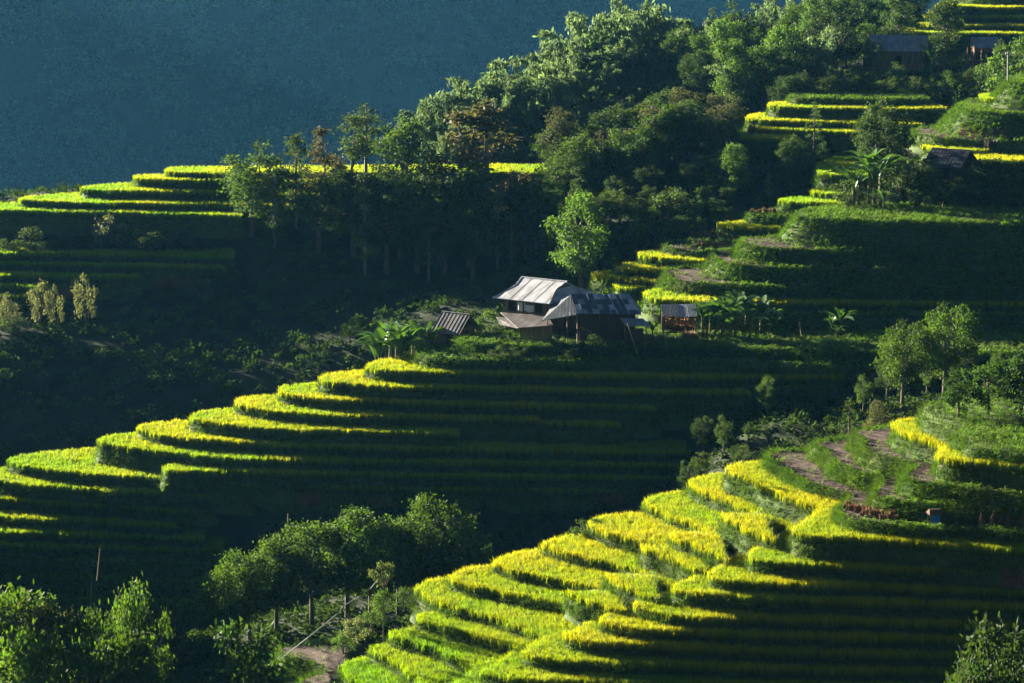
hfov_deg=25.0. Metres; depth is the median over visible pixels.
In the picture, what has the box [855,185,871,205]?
evergreen tree
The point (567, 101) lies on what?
bamboo clump
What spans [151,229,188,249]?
shrub
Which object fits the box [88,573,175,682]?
broadleaf tree
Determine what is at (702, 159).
shrub
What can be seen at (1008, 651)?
broadleaf tree
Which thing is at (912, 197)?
evergreen tree
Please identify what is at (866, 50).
broadleaf tree
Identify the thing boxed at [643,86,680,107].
broadleaf tree
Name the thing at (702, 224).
evergreen tree
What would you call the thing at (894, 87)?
shrub
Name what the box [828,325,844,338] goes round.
banana plant
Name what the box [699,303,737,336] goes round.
banana plant
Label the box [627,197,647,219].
shrub
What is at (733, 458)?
evergreen tree
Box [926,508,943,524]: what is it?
field shelter
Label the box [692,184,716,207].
shrub
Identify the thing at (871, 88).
evergreen tree
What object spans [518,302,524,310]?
hanging cloth
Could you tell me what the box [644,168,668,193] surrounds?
evergreen tree
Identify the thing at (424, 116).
bamboo clump
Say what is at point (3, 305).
shrub
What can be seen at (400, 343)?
banana plant
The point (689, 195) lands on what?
shrub
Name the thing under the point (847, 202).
evergreen tree
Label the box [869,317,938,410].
broadleaf tree
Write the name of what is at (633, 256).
shrub
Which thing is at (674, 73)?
bamboo clump
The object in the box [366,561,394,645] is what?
umbrella tree
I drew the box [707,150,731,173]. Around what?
shrub
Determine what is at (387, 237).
broadleaf tree
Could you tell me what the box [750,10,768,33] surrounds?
broadleaf tree
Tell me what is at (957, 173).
evergreen tree
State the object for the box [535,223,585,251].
shrub
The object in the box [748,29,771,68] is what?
broadleaf tree
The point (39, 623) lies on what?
broadleaf tree
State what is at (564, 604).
shrub
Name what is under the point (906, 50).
hillside house
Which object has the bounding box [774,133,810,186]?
broadleaf tree
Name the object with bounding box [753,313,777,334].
banana plant
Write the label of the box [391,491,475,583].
broadleaf tree
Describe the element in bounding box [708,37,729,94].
broadleaf tree
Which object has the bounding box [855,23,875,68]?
broadleaf tree
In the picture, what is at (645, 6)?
bamboo clump
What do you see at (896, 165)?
shrub
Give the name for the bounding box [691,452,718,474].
shrub
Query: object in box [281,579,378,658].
water pipe
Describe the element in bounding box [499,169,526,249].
slender tree
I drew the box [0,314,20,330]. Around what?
shrub
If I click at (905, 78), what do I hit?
evergreen tree
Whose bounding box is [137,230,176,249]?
shrub
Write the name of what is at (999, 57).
shrub
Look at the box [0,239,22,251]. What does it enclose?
shrub
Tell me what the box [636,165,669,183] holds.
shrub
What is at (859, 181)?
banana plant
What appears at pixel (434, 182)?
broadleaf tree
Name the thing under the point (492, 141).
bamboo clump
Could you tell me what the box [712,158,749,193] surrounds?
evergreen tree
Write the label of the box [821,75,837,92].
evergreen tree
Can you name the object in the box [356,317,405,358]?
banana plant
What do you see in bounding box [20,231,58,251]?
shrub
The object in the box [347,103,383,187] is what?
slender tree
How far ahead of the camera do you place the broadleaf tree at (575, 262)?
262.37 m
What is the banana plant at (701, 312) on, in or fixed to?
on the terraced hillside at (278, 498)
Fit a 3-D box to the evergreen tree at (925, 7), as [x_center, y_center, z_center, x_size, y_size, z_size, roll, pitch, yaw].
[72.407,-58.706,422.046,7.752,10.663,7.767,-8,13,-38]
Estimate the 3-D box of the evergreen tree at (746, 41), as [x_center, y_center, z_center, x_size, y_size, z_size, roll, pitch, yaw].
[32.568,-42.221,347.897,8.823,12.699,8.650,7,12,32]
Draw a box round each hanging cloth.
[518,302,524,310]
[525,305,533,311]
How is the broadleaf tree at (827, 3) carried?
on the terrain at (20, 66)
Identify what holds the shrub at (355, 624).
on the terraced hillside at (332, 660)
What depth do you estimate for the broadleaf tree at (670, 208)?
277.53 m
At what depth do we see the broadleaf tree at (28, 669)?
152.87 m
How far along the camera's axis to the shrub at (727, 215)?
273.24 m
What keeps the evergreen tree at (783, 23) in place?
on the terrain at (20, 66)
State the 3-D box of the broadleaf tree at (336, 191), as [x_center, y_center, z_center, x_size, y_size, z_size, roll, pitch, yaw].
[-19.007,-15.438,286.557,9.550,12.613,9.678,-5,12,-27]
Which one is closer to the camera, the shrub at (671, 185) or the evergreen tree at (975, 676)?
the evergreen tree at (975, 676)
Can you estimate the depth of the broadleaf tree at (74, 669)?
156.91 m
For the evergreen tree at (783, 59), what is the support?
on the terrain at (20, 66)
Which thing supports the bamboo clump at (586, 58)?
on the terrain at (20, 66)
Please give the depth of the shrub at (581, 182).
289.39 m
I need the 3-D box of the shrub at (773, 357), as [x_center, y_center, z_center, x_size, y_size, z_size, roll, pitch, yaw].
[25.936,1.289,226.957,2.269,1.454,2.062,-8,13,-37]
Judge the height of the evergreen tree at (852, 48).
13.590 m
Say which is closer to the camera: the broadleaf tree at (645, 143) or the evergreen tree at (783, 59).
the broadleaf tree at (645, 143)
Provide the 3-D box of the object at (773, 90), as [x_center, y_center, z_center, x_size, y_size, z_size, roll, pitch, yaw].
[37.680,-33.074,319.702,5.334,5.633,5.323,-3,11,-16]
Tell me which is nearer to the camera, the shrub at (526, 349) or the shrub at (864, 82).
the shrub at (526, 349)
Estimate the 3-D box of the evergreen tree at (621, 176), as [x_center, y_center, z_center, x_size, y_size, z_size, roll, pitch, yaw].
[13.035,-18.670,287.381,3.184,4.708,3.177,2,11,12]
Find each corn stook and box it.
[978,510,987,527]
[986,510,995,528]
[995,511,1003,528]
[1003,510,1010,528]
[1017,513,1023,528]
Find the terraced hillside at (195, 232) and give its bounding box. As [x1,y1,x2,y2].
[0,175,561,315]
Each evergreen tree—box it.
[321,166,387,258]
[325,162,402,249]
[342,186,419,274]
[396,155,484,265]
[538,142,568,185]
[542,161,572,203]
[566,183,592,201]
[570,219,592,233]
[574,155,621,200]
[584,105,614,134]
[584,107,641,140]
[591,184,605,202]
[591,195,602,205]
[591,210,611,240]
[592,113,631,131]
[598,238,622,261]
[599,174,619,189]
[600,196,623,226]
[602,108,634,128]
[603,138,639,178]
[604,173,627,189]
[604,175,629,200]
[617,176,641,200]
[628,112,647,164]
[634,163,660,189]
[637,185,656,209]
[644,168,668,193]
[646,189,670,219]
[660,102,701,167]
[669,169,688,188]
[672,216,689,238]
[675,94,707,156]
[676,460,700,487]
[677,48,712,96]
[678,160,704,193]
[683,113,716,155]
[684,52,717,95]
[685,157,707,187]
[687,202,704,221]
[689,15,722,81]
[689,415,713,457]
[693,216,708,235]
[705,197,727,213]
[708,22,752,50]
[709,206,727,224]
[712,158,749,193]
[719,184,736,206]
[729,444,745,461]
[744,46,801,109]
[744,424,752,439]
[750,17,773,34]
[760,31,796,53]
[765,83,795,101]
[771,20,798,32]
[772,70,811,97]
[791,35,825,79]
[797,23,830,82]
[799,76,814,89]
[804,6,866,69]
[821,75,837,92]
[844,200,852,206]
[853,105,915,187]
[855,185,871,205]
[864,83,875,91]
[872,360,895,403]
[880,0,930,27]
[886,76,901,86]
[889,187,907,207]
[897,75,910,89]
[899,165,937,204]
[907,192,923,207]
[918,0,930,20]
[922,195,933,205]
[923,179,946,200]
[943,642,1010,682]
[949,164,988,201]
[950,339,980,379]
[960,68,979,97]
[970,156,1012,195]
[1004,162,1023,191]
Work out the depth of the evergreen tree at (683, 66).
337.18 m
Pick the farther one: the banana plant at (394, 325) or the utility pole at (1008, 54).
the utility pole at (1008, 54)
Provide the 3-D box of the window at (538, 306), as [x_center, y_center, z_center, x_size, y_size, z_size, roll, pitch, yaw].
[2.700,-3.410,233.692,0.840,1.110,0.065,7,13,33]
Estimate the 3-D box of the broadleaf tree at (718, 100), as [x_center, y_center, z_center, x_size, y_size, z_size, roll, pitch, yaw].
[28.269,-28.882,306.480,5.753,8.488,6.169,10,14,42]
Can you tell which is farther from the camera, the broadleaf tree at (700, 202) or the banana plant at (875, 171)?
the broadleaf tree at (700, 202)
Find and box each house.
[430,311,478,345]
[493,276,593,341]
[868,35,928,73]
[921,147,977,188]
[964,37,1009,69]
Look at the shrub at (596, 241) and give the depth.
274.00 m
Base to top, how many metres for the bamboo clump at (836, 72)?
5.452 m
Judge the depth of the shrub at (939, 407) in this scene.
168.67 m
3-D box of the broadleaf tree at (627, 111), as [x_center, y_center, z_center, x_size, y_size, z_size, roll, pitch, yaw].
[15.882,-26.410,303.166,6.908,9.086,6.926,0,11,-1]
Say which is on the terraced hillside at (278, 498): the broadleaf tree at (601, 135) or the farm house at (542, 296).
the farm house at (542, 296)
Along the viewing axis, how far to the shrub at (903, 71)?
328.06 m
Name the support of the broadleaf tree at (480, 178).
on the terrain at (20, 66)
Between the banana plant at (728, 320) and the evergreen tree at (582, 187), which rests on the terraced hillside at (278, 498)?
the banana plant at (728, 320)
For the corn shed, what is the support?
on the terraced hillside at (278, 498)
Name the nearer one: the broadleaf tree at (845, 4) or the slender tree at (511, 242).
the slender tree at (511, 242)
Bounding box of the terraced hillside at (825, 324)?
[589,0,1023,337]
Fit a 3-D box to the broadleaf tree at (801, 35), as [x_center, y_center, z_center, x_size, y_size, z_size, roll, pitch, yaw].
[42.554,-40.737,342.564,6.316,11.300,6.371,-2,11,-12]
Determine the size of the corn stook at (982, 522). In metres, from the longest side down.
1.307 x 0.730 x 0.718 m
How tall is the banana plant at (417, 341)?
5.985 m
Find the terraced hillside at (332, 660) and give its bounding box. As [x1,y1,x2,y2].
[276,396,1023,682]
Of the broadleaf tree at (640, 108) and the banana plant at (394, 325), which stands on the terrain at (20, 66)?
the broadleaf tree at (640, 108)
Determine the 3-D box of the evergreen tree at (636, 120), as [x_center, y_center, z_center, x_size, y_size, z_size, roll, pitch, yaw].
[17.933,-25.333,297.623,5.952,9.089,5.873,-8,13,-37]
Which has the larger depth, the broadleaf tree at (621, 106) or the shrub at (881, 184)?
the broadleaf tree at (621, 106)
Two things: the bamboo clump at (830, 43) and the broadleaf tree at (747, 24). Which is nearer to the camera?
the bamboo clump at (830, 43)
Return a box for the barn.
[542,293,650,350]
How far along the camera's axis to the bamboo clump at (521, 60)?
352.99 m
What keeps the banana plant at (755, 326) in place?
on the terraced hillside at (278, 498)
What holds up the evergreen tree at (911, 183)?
on the terraced hillside at (825, 324)
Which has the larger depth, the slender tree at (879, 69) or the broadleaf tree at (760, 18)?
the broadleaf tree at (760, 18)
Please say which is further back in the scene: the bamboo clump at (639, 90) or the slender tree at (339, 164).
the bamboo clump at (639, 90)
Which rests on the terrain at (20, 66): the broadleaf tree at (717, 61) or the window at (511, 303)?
the broadleaf tree at (717, 61)
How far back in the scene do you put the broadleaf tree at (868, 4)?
381.44 m
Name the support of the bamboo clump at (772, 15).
on the terrain at (20, 66)
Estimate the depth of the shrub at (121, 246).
289.86 m
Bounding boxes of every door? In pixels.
[446,334,453,343]
[895,56,901,69]
[941,168,948,180]
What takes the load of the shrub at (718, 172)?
on the terrain at (20, 66)
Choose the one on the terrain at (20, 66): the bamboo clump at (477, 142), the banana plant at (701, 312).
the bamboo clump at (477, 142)
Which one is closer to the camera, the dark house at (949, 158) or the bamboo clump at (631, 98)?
the dark house at (949, 158)
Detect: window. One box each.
[508,300,514,310]
[535,303,541,313]
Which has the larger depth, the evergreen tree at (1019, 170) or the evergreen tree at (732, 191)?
the evergreen tree at (732, 191)
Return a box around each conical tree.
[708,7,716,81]
[798,101,829,175]
[838,397,860,436]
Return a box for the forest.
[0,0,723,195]
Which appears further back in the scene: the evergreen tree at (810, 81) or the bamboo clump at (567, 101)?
the bamboo clump at (567, 101)
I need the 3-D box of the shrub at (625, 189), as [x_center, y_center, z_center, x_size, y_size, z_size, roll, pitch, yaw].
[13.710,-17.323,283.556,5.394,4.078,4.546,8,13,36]
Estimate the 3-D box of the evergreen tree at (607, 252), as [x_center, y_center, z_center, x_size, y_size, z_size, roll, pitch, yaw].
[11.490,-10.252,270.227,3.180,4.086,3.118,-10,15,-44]
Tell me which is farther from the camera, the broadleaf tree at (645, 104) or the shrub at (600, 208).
the broadleaf tree at (645, 104)
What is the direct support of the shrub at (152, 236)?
on the terraced hillside at (195, 232)
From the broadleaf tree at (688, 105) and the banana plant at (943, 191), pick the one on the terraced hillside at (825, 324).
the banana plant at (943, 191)
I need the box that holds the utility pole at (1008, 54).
[1005,52,1013,79]
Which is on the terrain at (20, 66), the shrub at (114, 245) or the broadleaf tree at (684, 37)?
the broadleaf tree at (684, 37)
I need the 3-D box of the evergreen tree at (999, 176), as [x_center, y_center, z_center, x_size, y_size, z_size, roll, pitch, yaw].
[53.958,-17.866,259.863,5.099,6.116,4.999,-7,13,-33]
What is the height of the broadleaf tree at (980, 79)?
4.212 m
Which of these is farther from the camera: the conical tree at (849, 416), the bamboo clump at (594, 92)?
the bamboo clump at (594, 92)
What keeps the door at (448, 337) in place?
in the hut at (455, 323)
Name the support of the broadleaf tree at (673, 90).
on the terrain at (20, 66)
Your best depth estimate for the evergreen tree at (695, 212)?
275.40 m
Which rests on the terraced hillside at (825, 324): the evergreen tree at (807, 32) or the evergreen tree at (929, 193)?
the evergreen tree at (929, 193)
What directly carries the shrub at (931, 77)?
on the terrain at (20, 66)
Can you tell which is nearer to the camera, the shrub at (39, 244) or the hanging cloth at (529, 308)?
the hanging cloth at (529, 308)
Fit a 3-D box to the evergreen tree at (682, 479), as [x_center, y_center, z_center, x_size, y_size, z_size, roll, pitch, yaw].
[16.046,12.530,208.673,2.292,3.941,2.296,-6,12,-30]
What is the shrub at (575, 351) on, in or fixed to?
on the terraced hillside at (278, 498)
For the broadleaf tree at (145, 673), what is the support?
on the terrain at (20, 66)
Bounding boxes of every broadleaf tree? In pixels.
[0,575,68,682]
[0,618,70,682]
[1,599,79,682]
[50,599,127,682]
[61,622,161,682]
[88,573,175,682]
[128,656,188,682]
[191,569,261,660]
[194,616,295,682]
[211,547,283,642]
[214,136,294,237]
[235,530,312,639]
[269,517,353,629]
[288,174,344,252]
[308,505,386,621]
[338,510,412,620]
[363,514,431,616]
[368,112,436,192]
[372,167,425,260]
[386,169,448,273]
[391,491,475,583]
[405,188,478,275]
[421,511,495,578]
[430,158,498,269]
[444,195,501,278]
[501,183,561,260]
[510,162,569,250]
[529,121,585,179]
[537,105,580,153]
[540,188,609,287]
[547,131,600,198]
[564,168,577,196]
[566,138,599,190]
[569,154,600,189]
[574,139,615,186]
[587,123,600,139]
[589,129,609,144]
[591,102,623,125]
[598,125,641,176]
[608,127,631,171]
[610,256,621,271]
[613,107,642,167]
[614,116,669,185]
[624,98,660,127]
[628,101,653,161]
[635,112,675,172]
[637,105,677,170]
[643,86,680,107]
[644,104,681,173]
[645,132,671,170]
[657,22,698,85]
[665,98,712,168]
[667,205,675,217]
[668,87,694,106]
[668,89,707,156]
[669,28,706,88]
[675,32,706,75]
[695,197,704,205]
[697,36,739,93]
[698,100,739,158]
[703,17,746,52]
[704,112,728,155]
[706,92,748,130]
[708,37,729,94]
[708,107,744,149]
[709,38,757,105]
[713,413,734,453]
[720,12,755,49]
[721,0,760,39]
[721,142,751,197]
[747,43,785,112]
[747,119,756,134]
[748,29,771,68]
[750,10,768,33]
[750,26,762,66]
[755,376,781,412]
[757,24,804,93]
[773,1,805,55]
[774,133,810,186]
[776,0,815,33]
[782,28,818,83]
[791,0,834,37]
[807,0,850,28]
[822,0,869,62]
[836,19,867,73]
[848,67,863,87]
[848,94,900,191]
[854,373,874,410]
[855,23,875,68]
[857,23,874,56]
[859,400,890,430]
[861,33,877,76]
[863,0,888,34]
[866,1,890,34]
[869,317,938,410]
[873,73,882,82]
[874,0,922,34]
[917,301,985,397]
[920,365,937,394]
[921,0,968,73]
[939,367,978,416]
[943,610,1023,682]
[966,361,1010,414]
[973,64,986,83]
[990,351,1007,380]
[993,38,1013,71]
[998,346,1023,417]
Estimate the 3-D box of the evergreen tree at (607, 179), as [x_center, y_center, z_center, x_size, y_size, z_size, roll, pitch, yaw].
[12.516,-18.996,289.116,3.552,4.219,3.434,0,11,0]
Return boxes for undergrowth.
[0,45,1023,682]
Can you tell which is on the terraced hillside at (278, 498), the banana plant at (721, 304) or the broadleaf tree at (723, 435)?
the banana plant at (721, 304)
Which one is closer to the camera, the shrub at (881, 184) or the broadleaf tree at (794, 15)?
the shrub at (881, 184)
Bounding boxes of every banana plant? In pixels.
[352,330,413,360]
[355,330,385,360]
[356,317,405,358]
[357,328,418,359]
[360,321,412,356]
[365,328,426,356]
[373,325,425,353]
[395,323,432,348]
[398,319,434,353]
[401,321,443,345]
[637,320,666,341]
[691,296,732,332]
[693,301,715,332]
[693,312,713,335]
[696,294,745,335]
[696,302,707,331]
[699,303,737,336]
[699,316,725,334]
[704,297,740,334]
[711,317,745,338]
[717,289,766,329]
[719,303,756,336]
[731,305,772,339]
[731,318,755,336]
[738,303,765,332]
[742,294,780,333]
[743,295,759,331]
[751,320,773,338]
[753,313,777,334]
[756,307,782,334]
[771,315,784,330]
[819,306,856,335]
[822,314,846,332]
[824,166,867,207]
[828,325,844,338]
[831,162,872,205]
[844,148,902,203]
[846,159,896,205]
[854,154,907,202]
[874,188,900,208]
[919,44,950,73]
[930,186,959,208]
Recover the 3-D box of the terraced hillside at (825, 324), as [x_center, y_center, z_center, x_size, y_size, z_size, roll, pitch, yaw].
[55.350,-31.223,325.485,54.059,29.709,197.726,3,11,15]
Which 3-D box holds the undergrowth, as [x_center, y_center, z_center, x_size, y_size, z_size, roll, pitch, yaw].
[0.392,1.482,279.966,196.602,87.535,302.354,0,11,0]
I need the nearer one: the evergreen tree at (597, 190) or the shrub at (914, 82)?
the evergreen tree at (597, 190)
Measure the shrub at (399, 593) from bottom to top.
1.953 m
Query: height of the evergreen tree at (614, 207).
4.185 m
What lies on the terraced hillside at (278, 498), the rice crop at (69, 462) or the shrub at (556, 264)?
the rice crop at (69, 462)
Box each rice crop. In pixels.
[0,163,547,301]
[0,353,843,555]
[337,416,1023,682]
[589,1,1023,308]
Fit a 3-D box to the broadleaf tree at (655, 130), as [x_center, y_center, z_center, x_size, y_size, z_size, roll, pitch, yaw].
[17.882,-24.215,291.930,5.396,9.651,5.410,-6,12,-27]
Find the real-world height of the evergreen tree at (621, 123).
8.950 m
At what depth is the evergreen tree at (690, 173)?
282.85 m
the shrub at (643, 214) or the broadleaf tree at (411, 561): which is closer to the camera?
the broadleaf tree at (411, 561)
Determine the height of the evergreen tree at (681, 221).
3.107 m
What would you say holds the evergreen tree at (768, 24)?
on the terrain at (20, 66)
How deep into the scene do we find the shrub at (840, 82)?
318.72 m
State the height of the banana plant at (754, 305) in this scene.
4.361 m
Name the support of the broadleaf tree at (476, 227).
on the terrain at (20, 66)
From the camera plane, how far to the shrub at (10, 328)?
270.67 m
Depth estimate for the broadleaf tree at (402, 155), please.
289.94 m
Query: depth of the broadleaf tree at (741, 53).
328.18 m
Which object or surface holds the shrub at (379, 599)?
on the terraced hillside at (332, 660)
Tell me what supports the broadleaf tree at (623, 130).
on the terrain at (20, 66)
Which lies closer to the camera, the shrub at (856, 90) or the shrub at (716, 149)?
the shrub at (716, 149)
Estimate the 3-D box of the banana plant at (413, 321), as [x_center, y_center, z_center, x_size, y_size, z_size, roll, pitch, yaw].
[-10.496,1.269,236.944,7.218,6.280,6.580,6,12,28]
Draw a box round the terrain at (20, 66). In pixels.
[0,0,1023,682]
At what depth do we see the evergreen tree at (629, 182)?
286.12 m
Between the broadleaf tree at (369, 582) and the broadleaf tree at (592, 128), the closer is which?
the broadleaf tree at (369, 582)
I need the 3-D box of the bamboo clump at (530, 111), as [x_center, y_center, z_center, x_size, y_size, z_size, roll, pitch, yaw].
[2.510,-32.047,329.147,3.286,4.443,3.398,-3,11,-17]
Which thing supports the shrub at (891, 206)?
on the terraced hillside at (825, 324)
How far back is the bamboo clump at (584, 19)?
361.19 m
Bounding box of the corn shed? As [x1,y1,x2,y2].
[660,304,704,337]
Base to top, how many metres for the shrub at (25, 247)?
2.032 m
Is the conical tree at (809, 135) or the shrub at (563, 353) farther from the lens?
the conical tree at (809, 135)
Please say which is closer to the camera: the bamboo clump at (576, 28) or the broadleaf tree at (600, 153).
the broadleaf tree at (600, 153)
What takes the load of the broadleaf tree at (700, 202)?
on the terrain at (20, 66)
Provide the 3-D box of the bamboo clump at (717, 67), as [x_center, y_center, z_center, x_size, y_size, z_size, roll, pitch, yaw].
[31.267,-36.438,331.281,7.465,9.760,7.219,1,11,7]
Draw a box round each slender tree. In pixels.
[256,169,292,247]
[275,131,318,228]
[304,126,345,211]
[323,156,351,237]
[330,113,370,172]
[342,190,383,274]
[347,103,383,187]
[409,109,498,247]
[410,204,446,282]
[445,98,531,256]
[482,190,515,271]
[496,207,524,269]
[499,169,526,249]
[549,171,556,207]
[872,42,886,78]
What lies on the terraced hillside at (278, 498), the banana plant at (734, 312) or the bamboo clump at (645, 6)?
the banana plant at (734, 312)
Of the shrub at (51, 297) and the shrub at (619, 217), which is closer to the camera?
the shrub at (51, 297)
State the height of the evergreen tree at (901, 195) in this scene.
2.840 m
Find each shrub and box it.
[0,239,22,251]
[0,292,22,326]
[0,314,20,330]
[0,316,34,332]
[1,319,39,335]
[7,241,29,252]
[10,226,50,250]
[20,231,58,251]
[26,280,51,328]
[34,240,64,250]
[45,284,65,328]
[70,272,97,325]
[88,233,113,248]
[90,213,131,247]
[107,229,146,252]
[116,239,140,251]
[124,229,173,252]
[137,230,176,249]
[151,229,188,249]
[325,629,358,653]
[340,617,371,645]
[354,610,386,636]
[367,589,400,621]
[390,585,414,612]
[469,352,481,358]
[473,309,504,334]
[488,345,512,358]
[492,323,504,334]
[500,348,521,358]
[520,347,533,356]
[526,349,540,356]
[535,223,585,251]
[541,340,560,353]
[543,245,569,271]
[559,348,574,358]
[561,598,574,615]
[562,216,587,241]
[564,346,587,359]
[568,516,599,537]
[569,176,597,204]
[573,221,609,249]
[574,601,586,616]
[577,203,609,234]
[577,333,610,354]
[582,247,623,270]
[597,181,632,209]
[599,188,637,222]
[602,184,641,211]
[607,223,631,243]
[620,232,657,261]
[626,169,644,193]
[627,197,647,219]
[628,216,679,250]
[631,206,667,243]
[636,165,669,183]
[650,186,690,220]
[663,173,685,194]
[668,192,694,213]
[670,215,694,237]
[676,155,717,187]
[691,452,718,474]
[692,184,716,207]
[701,145,734,169]
[701,157,733,187]
[701,160,727,184]
[702,161,747,193]
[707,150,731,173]
[711,205,744,222]
[733,444,753,462]
[766,348,780,359]
[801,77,825,90]
[811,79,834,93]
[828,180,871,202]
[835,72,861,92]
[843,81,862,92]
[849,76,866,90]
[860,191,884,209]
[872,167,915,205]
[874,79,900,93]
[880,154,945,203]
[881,203,892,210]
[883,83,896,92]
[884,61,907,79]
[902,76,931,92]
[923,73,943,92]
[926,402,946,416]
[930,181,960,206]
[936,70,960,96]
[960,159,1005,201]
[971,416,988,423]
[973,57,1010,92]
[976,156,1023,201]
[978,44,1023,90]
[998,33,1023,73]
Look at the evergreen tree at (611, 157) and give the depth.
289.77 m
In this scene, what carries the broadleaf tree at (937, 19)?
on the terrain at (20, 66)
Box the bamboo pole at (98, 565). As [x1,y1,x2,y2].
[96,549,99,580]
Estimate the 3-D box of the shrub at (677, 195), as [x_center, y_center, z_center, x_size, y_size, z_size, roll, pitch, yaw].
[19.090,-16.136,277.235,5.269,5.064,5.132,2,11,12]
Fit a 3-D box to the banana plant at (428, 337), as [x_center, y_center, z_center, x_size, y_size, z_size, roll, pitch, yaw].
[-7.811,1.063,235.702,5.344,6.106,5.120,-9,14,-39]
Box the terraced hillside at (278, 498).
[0,324,1023,631]
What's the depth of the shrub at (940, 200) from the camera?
256.44 m
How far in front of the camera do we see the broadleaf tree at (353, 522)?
194.89 m
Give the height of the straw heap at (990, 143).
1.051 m
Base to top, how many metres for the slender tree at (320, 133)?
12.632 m
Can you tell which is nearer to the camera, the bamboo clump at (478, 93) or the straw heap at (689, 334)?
the straw heap at (689, 334)
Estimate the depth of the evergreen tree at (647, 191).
280.71 m
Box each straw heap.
[680,329,696,338]
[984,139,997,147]
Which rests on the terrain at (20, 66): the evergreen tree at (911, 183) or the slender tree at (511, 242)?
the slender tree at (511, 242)
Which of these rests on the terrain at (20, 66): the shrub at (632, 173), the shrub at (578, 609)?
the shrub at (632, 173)
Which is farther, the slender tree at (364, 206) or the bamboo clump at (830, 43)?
the bamboo clump at (830, 43)
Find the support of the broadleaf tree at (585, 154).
on the terrain at (20, 66)
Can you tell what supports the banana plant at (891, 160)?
on the terraced hillside at (825, 324)
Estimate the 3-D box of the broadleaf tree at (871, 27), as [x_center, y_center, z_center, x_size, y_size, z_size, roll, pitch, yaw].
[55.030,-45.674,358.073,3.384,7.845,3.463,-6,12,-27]
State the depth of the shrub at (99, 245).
291.56 m
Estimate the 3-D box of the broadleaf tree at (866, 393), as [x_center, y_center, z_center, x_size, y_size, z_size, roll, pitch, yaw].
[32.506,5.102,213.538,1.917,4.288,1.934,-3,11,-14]
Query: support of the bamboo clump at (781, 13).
on the terrain at (20, 66)
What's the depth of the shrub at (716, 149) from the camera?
285.70 m
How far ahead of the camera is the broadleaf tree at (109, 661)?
153.08 m
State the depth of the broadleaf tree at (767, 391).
217.41 m
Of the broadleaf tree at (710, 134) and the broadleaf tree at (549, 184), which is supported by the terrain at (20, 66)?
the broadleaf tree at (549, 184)
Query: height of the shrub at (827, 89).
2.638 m
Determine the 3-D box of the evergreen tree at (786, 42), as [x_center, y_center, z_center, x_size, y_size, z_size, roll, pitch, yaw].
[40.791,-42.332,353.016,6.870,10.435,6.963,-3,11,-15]
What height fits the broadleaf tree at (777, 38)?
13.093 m
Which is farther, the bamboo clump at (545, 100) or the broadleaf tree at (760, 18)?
the broadleaf tree at (760, 18)
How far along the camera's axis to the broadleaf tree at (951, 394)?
168.25 m
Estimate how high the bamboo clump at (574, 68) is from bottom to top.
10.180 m
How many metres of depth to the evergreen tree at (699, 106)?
299.22 m
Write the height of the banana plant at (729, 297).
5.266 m
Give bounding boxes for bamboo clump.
[399,98,465,164]
[420,79,489,155]
[429,57,557,150]
[429,92,478,160]
[431,131,452,164]
[437,80,576,131]
[446,120,478,164]
[466,106,483,154]
[473,71,532,132]
[474,62,577,130]
[480,93,523,136]
[482,74,550,132]
[482,131,497,154]
[500,74,558,126]
[509,40,600,83]
[516,101,538,128]
[522,52,601,112]
[527,36,607,78]
[532,11,657,101]
[532,89,557,117]
[533,103,541,120]
[539,52,603,104]
[540,79,572,111]
[546,66,577,108]
[561,95,573,111]
[563,13,635,76]
[573,112,583,124]
[576,14,650,57]
[577,69,601,100]
[587,86,602,102]
[593,44,628,94]
[593,63,622,97]
[596,10,657,94]
[598,0,678,89]
[604,38,654,94]
[621,4,691,88]
[627,94,635,106]
[634,87,643,97]
[637,30,669,88]
[646,14,694,85]
[651,46,685,85]
[663,78,676,89]
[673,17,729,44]
[704,59,755,115]
[750,0,802,27]
[773,3,811,22]
[795,26,841,91]
[826,0,888,56]
[827,63,848,88]
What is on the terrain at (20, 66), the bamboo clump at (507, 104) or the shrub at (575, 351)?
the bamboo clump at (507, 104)
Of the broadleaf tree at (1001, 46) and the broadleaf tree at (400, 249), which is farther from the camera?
the broadleaf tree at (1001, 46)
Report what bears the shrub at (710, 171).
on the terrain at (20, 66)
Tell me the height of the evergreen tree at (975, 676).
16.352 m
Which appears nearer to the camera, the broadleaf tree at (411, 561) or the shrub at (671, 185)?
the broadleaf tree at (411, 561)

